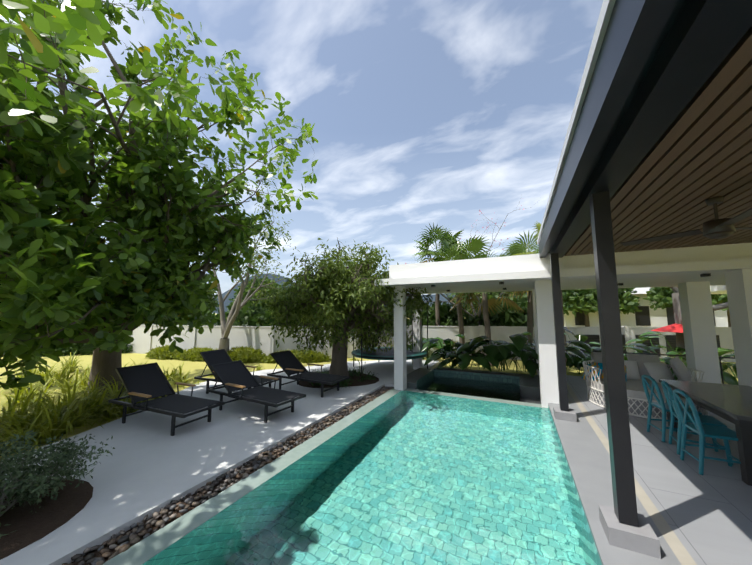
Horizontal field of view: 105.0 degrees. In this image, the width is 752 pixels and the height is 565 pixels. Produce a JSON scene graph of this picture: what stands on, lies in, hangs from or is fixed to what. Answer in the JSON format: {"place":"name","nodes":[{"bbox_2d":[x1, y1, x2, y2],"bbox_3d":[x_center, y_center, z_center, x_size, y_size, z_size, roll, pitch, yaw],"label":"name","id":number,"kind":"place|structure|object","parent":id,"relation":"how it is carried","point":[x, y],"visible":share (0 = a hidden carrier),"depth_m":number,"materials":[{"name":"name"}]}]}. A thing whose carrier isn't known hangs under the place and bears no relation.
{"place":"outdoors","nodes":[
{"label":"outdoors","id":0,"kind":"place"},
{"bbox_2d":[0,0,281,396],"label":"tree","id":1,"kind":"object","parent":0,"point":[58,298],"depth_m":4.74,"materials":[{"name":"green plant"}]},
{"bbox_2d":[0,0,317,213],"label":"tree","id":2,"kind":"object","parent":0,"point":[72,25],"depth_m":3.67,"materials":[{"name":"green plant"}]},
{"bbox_2d":[0,359,439,564],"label":"patio paving","id":3,"kind":"structure","parent":0,"point":[150,466],"depth_m":3.89,"materials":[{"name":"grey concrete"}]},
{"bbox_2d":[0,478,92,559],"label":"soil bed","id":4,"kind":"object","parent":3,"relation":"on","point":[50,515],"visible":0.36,"depth_m":2.61,"materials":[{"name":"brown soil"}]},
{"bbox_2d":[0,430,115,538],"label":"bush","id":5,"kind":"object","parent":4,"relation":"on","point":[60,457],"depth_m":2.62,"materials":[{"name":"green plant"}]},
{"bbox_2d":[108,362,224,435],"bbox_3d":[-3.576,1.919,4.921,1.950,0.878,0.790,-3,-7,23],"label":"lounger","id":6,"kind":"object","parent":3,"relation":"on","point":[143,382],"visible":1,"depth_m":4.92,"materials":[{"name":"black fabric"}]},
{"bbox_2d":[194,349,281,393],"bbox_3d":[-3.209,2.086,6.695,1.950,0.918,0.790,-2,-6,22],"label":"lounger","id":7,"kind":"object","parent":3,"relation":"on","point":[210,358],"visible":0.56,"depth_m":6.78,"materials":[{"name":"black fabric"}]},
{"bbox_2d":[207,360,305,422],"bbox_3d":[-2.298,2.011,5.482,1.950,0.812,0.790,-3,-7,30],"label":"lounger","id":8,"kind":"object","parent":3,"relation":"on","point":[232,376],"visible":0.98,"depth_m":5.48,"materials":[{"name":"black fabric"}]},
{"bbox_2d":[267,350,348,396],"bbox_3d":[-1.647,2.147,6.934,1.950,0.845,0.790,-3,-7,28],"label":"lounger","id":9,"kind":"object","parent":3,"relation":"on","point":[289,363],"visible":1,"depth_m":6.95,"materials":[{"name":"black fabric"}]},
{"bbox_2d":[0,0,602,313],"label":"sky","id":10,"kind":"structure","parent":0,"point":[423,113],"materials":[{"name":"blue"}]},
{"bbox_2d":[212,274,454,312],"bbox_3d":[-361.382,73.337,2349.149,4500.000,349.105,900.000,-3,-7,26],"label":"distant hill","id":11,"kind":"structure","parent":0,"point":[231,295],"depth_m":2316.43,"materials":[{"name":"green plant"}]},
{"bbox_2d":[0,314,737,458],"bbox_3d":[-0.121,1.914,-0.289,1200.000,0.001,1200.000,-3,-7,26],"label":"lawn ground","id":12,"kind":"structure","parent":0,"point":[196,366],"depth_m":10.07,"materials":[{"name":"green plant"}]},
{"bbox_2d":[3,338,134,357],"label":"shrubs","id":13,"kind":"object","parent":12,"relation":"on","point":[73,348],"visible":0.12,"depth_m":13.27,"materials":[{"name":"green plant"}]},
{"bbox_2d":[0,350,377,454],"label":"strap leaf plants","id":14,"kind":"object","parent":12,"relation":"on","point":[50,419],"visible":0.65,"depth_m":5.27,"materials":[{"name":"green plant"}]},
{"bbox_2d":[62,386,393,564],"bbox_3d":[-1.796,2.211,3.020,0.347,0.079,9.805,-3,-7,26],"label":"gutter pebbles","id":15,"kind":"object","parent":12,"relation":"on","point":[136,534],"visible":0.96,"depth_m":3.00,"materials":[{"name":"gravel"}]},
{"bbox_2d":[145,345,330,363],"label":"hedge shrubs","id":16,"kind":"object","parent":12,"relation":"on","point":[245,354],"visible":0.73,"depth_m":11.50,"materials":[{"name":"green plant"}]},
{"bbox_2d":[212,164,299,352],"bbox_3d":[-5.045,-0.781,11.817,5.583,7.905,4.235,-10,-12,59],"label":"fork tree","id":17,"kind":"object","parent":12,"relation":"on","point":[237,306],"depth_m":11.87,"materials":[{"name":"green plant"}]},
{"bbox_2d":[103,388,545,564],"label":"pool edge wall","id":18,"kind":"structure","parent":12,"relation":"in","point":[143,551],"depth_m":3.05,"materials":[{"name":"grey concrete"}]},
{"bbox_2d":[143,391,598,564],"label":"pool water","id":19,"kind":"structure","parent":18,"relation":"in","point":[406,478],"depth_m":2.90,"materials":[{"name":"teal liquid"}]},
{"bbox_2d":[142,293,533,345],"bbox_3d":[-10.414,2.406,15.973,38.271,3.442,5.368,-1,-6,11],"label":"tree foliage","id":20,"kind":"object","parent":12,"relation":"on","point":[248,314],"visible":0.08,"depth_m":13.51,"materials":[{"name":"green plant"}]},
{"bbox_2d":[299,371,378,387],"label":"tree bed soil","id":21,"kind":"structure","parent":12,"relation":"on","point":[354,378],"depth_m":7.58,"materials":[{"name":"brown soil"}]},
{"bbox_2d":[255,237,432,375],"bbox_3d":[-0.922,0.653,8.372,5.275,4.181,5.047,-3,-7,26],"label":"tree","id":22,"kind":"object","parent":21,"relation":"on","point":[326,300],"depth_m":7.22,"materials":[{"name":"green plant"}]},
{"bbox_2d":[10,324,735,361],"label":"boundary wall","id":23,"kind":"structure","parent":12,"relation":"on","point":[238,336],"depth_m":12.31,"materials":[{"name":"paint"}]},
{"bbox_2d":[577,335,721,356],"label":"wall louvre panels","id":24,"kind":"object","parent":23,"relation":"attached to","point":[671,339],"visible":0.27,"depth_m":11.59,"materials":[{"name":"black"}]},
{"bbox_2d":[351,294,427,372],"bbox_3d":[0.445,1.677,9.704,2.586,2.560,2.544,-3,-7,26],"label":"trampoline","id":25,"kind":"object","parent":12,"relation":"on","point":[378,355],"visible":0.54,"depth_m":9.16,"materials":[{"name":"black metal"}]},
{"bbox_2d":[412,223,463,325],"bbox_3d":[3.081,0.223,13.605,3.369,6.284,3.163,-3,-7,26],"label":"fan palm","id":26,"kind":"object","parent":12,"relation":"on","point":[438,234],"depth_m":13.38,"materials":[{"name":"green plant"}]},
{"bbox_2d":[425,235,490,343],"bbox_3d":[3.390,0.517,12.136,3.017,5.385,3.250,-3,-7,26],"label":"fan palm","id":27,"kind":"object","parent":12,"relation":"on","point":[475,245],"depth_m":11.92,"materials":[{"name":"green plant"}]},
{"bbox_2d":[196,276,730,326],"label":"trees","id":28,"kind":"object","parent":12,"relation":"on","point":[575,301],"depth_m":21.09,"materials":[{"name":"green plant"}]},
{"bbox_2d":[405,198,525,325],"bbox_3d":[4.089,-0.115,14.072,7.078,7.038,5.580,-3,-7,26],"label":"pink tree","id":29,"kind":"object","parent":12,"relation":"on","point":[473,310],"depth_m":13.69,"materials":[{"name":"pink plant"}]},
{"bbox_2d":[407,367,540,403],"bbox_3d":[2.440,2.776,7.537,3.360,0.620,2.000,-3,-7,26],"label":"spa stone surround","id":30,"kind":"object","parent":12,"relation":"on","point":[529,389],"visible":0.29,"depth_m":7.26,"materials":[{"name":"grey stone"}]},
{"bbox_2d":[417,369,520,401],"bbox_3d":[2.400,2.868,7.351,2.300,0.800,1.650,-3,-7,26],"label":"spa shell","id":31,"kind":"object","parent":30,"relation":"in","point":[471,376],"visible":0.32,"depth_m":8.04},
{"bbox_2d":[446,250,523,366],"bbox_3d":[3.991,0.853,10.791,2.901,4.430,3.224,-3,-7,26],"label":"fan palm","id":32,"kind":"object","parent":12,"relation":"on","point":[494,300],"depth_m":10.95,"materials":[{"name":"green plant"}]},
{"bbox_2d":[497,231,578,346],"bbox_3d":[5.734,0.569,10.763,3.400,4.988,3.539,-3,-7,26],"label":"fan palm","id":33,"kind":"object","parent":12,"relation":"on","point":[516,248],"depth_m":10.67,"materials":[{"name":"green plant"}]},
{"bbox_2d":[512,221,567,361],"bbox_3d":[6.718,0.214,10.996,3.446,5.760,3.091,-3,-7,26],"label":"fan palm","id":34,"kind":"object","parent":12,"relation":"on","point":[538,225],"depth_m":10.72,"materials":[{"name":"green plant"}]},
{"bbox_2d":[406,326,738,384],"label":"tropical plants","id":35,"kind":"object","parent":12,"relation":"on","point":[496,352],"visible":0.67,"depth_m":8.31,"materials":[{"name":"green plant"}]},
{"bbox_2d":[394,269,751,407],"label":"columns","id":36,"kind":"structure","parent":12,"relation":"on","point":[700,341],"depth_m":6.01,"materials":[{"name":"white paint"}]},
{"bbox_2d":[374,243,751,293],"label":"flat roof","id":37,"kind":"structure","parent":36,"relation":"on","point":[671,267],"depth_m":5.76,"materials":[{"name":"white paint"}]},
{"bbox_2d":[431,273,710,291],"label":"ceiling lights","id":38,"kind":"object","parent":37,"relation":"attached to","point":[701,275],"visible":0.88,"depth_m":6.21,"materials":[{"name":"metal"}]},
{"bbox_2d":[548,392,680,564],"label":"terrace coping","id":39,"kind":"object","parent":12,"relation":"on","point":[587,454],"depth_m":3.02,"materials":[{"name":"stone"}]},
{"bbox_2d":[553,406,660,558],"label":"terrace post plinths","id":40,"kind":"object","parent":39,"relation":"on","point":[642,538],"visible":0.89,"depth_m":2.22,"materials":[{"name":"grey concrete"}]},
{"bbox_2d":[539,0,751,526],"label":"steel frame","id":41,"kind":"object","parent":39,"relation":"on","point":[658,63],"visible":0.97,"depth_m":1.75,"materials":[{"name":"black metal"}]},
{"bbox_2d":[537,0,615,243],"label":"terrace roof flashing","id":42,"kind":"object","parent":41,"relation":"on","point":[602,24],"visible":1,"depth_m":1.76,"materials":[{"name":"white metal"}]},
{"bbox_2d":[565,26,751,255],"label":"terrace ceiling slats","id":43,"kind":"object","parent":41,"relation":"attached to","point":[699,153],"visible":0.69,"depth_m":2.27,"materials":[{"name":"brown wood"}]},
{"bbox_2d":[620,196,751,245],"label":"ceiling fan","id":44,"kind":"object","parent":43,"relation":"hanging from","point":[717,228],"visible":1,"depth_m":2.69,"materials":[{"name":"brown"}]},
{"bbox_2d":[563,287,727,326],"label":"neighbour house","id":45,"kind":"structure","parent":12,"relation":"on","point":[647,316],"depth_m":22.63,"materials":[{"name":"white paint"}]},
{"bbox_2d":[651,324,682,332],"bbox_3d":[10.059,2.125,9.471,1.500,1.620,1.427,-3,-7,26],"label":"garden parasol","id":46,"kind":"object","parent":12,"relation":"on","point":[675,328],"visible":0.44,"depth_m":9.40,"materials":[{"name":"red fabric"}]},
{"bbox_2d":[670,287,728,366],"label":"grey tree","id":47,"kind":"object","parent":12,"relation":"on","point":[677,318],"depth_m":9.47,"materials":[{"name":"grey plant"}]},
{"bbox_2d":[710,285,726,293],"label":"neighbour canopy columns","id":48,"kind":"structure","parent":12,"relation":"on","point":[718,289],"depth_m":10.38,"materials":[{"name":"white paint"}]},
{"bbox_2d":[142,391,601,564],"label":"pool shell","id":49,"kind":"object","parent":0,"point":[594,546],"visible":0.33,"depth_m":2.89},
{"bbox_2d":[418,376,519,401],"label":"spa water","id":50,"kind":"structure","parent":0,"point":[502,391],"depth_m":7.23,"materials":[{"name":"liquid"}]},
{"bbox_2d":[567,375,751,564],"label":"terrace floor","id":51,"kind":"structure","parent":0,"point":[707,516],"depth_m":2.93,"materials":[{"name":"tile"}]},
{"bbox_2d":[567,383,696,564],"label":"floor strip","id":52,"kind":"object","parent":51,"relation":"on","point":[680,551],"depth_m":2.58,"materials":[{"name":"beige stone"}]},
{"bbox_2d":[582,360,708,419],"bbox_3d":[5.123,2.010,5.601,1.785,0.730,1.746,-3,-7,26],"label":"wicker sofa","id":53,"kind":"object","parent":51,"relation":"on","point":[638,403],"visible":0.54,"depth_m":5.26,"materials":[{"name":"white wicker"},{"name":"teal fabric"}]},
{"bbox_2d":[582,364,602,380],"bbox_3d":[4.440,1.863,5.928,0.140,0.340,0.360,30,-7,0],"label":"cushion","id":54,"kind":"object","parent":53,"relation":"on","point":[593,378],"visible":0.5,"depth_m":5.85,"materials":[{"name":"multicoloured fabric"}]},
{"bbox_2d":[591,352,601,364],"bbox_3d":[5.071,1.794,6.320,0.550,0.500,0.200,-5,-28,38],"label":"pillow back","id":55,"kind":"object","parent":53,"relation":"on","point":[596,357],"visible":0.12,"depth_m":6.45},
{"bbox_2d":[593,362,626,381],"bbox_3d":[4.833,1.849,5.984,0.550,0.340,0.150,-6,-41,46],"label":"pillow colour","id":56,"kind":"object","parent":53,"relation":"on","point":[599,365],"visible":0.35,"depth_m":6.00,"materials":[{"name":"multicoloured fabric"}]},
{"bbox_2d":[624,360,640,379],"bbox_3d":[5.208,1.823,6.026,0.420,0.400,0.150,-4,-35,31],"label":"white pillow","id":57,"kind":"object","parent":53,"relation":"on","point":[632,370],"visible":0.44,"depth_m":5.93,"materials":[{"name":"white fabric"}]},
{"bbox_2d":[626,354,660,378],"bbox_3d":[5.673,1.768,6.073,0.550,0.500,0.200,-2,-26,16],"label":"cushion","id":58,"kind":"object","parent":53,"relation":"on","point":[640,359],"visible":0.5,"depth_m":6.06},
{"bbox_2d":[644,362,674,382],"bbox_3d":[5.650,1.794,5.747,0.420,0.400,0.150,0,-34,1],"label":"white pillow","id":59,"kind":"object","parent":53,"relation":"on","point":[657,371],"visible":0.75,"depth_m":5.71,"materials":[{"name":"white fabric"}]},
{"bbox_2d":[670,357,691,380],"bbox_3d":[5.893,1.715,5.569,0.500,0.500,0.200,4,-27,-34],"label":"cushion","id":60,"kind":"object","parent":53,"relation":"on","point":[680,370],"visible":0.75,"depth_m":5.47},
{"bbox_2d":[565,350,734,383],"bbox_3d":[8.838,2.117,6.602,7.900,0.736,0.036,-3,-7,26],"label":"terrace rail","id":61,"kind":"object","parent":51,"relation":"on","point":[672,355],"visible":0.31,"depth_m":7.30,"materials":[{"name":"grey metal"}]},
{"bbox_2d":[641,375,706,445],"bbox_3d":[4.239,1.795,4.161,0.505,0.862,0.424,-2,-6,17],"label":"chair","id":62,"kind":"object","parent":51,"relation":"on","point":[662,405],"visible":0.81,"depth_m":4.16,"materials":[{"name":"teal paint"}]},
{"bbox_2d":[661,380,733,464],"bbox_3d":[4.096,1.750,3.731,0.505,0.862,0.424,-4,-7,33],"label":"chair","id":63,"kind":"object","parent":51,"relation":"on","point":[704,419],"visible":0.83,"depth_m":3.72,"materials":[{"name":"teal paint"}]},
{"bbox_2d":[659,379,751,485],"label":"dining table","id":64,"kind":"object","parent":51,"relation":"on","point":[731,403],"visible":0.75,"depth_m":3.47,"materials":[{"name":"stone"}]},
{"bbox_2d":[672,389,740,474],"bbox_3d":[3.851,1.707,3.323,0.505,0.862,0.424,-2,-6,22],"label":"chair","id":65,"kind":"object","parent":51,"relation":"on","point":[725,434],"visible":0.96,"depth_m":3.33,"materials":[{"name":"teal paint"}]}
]}

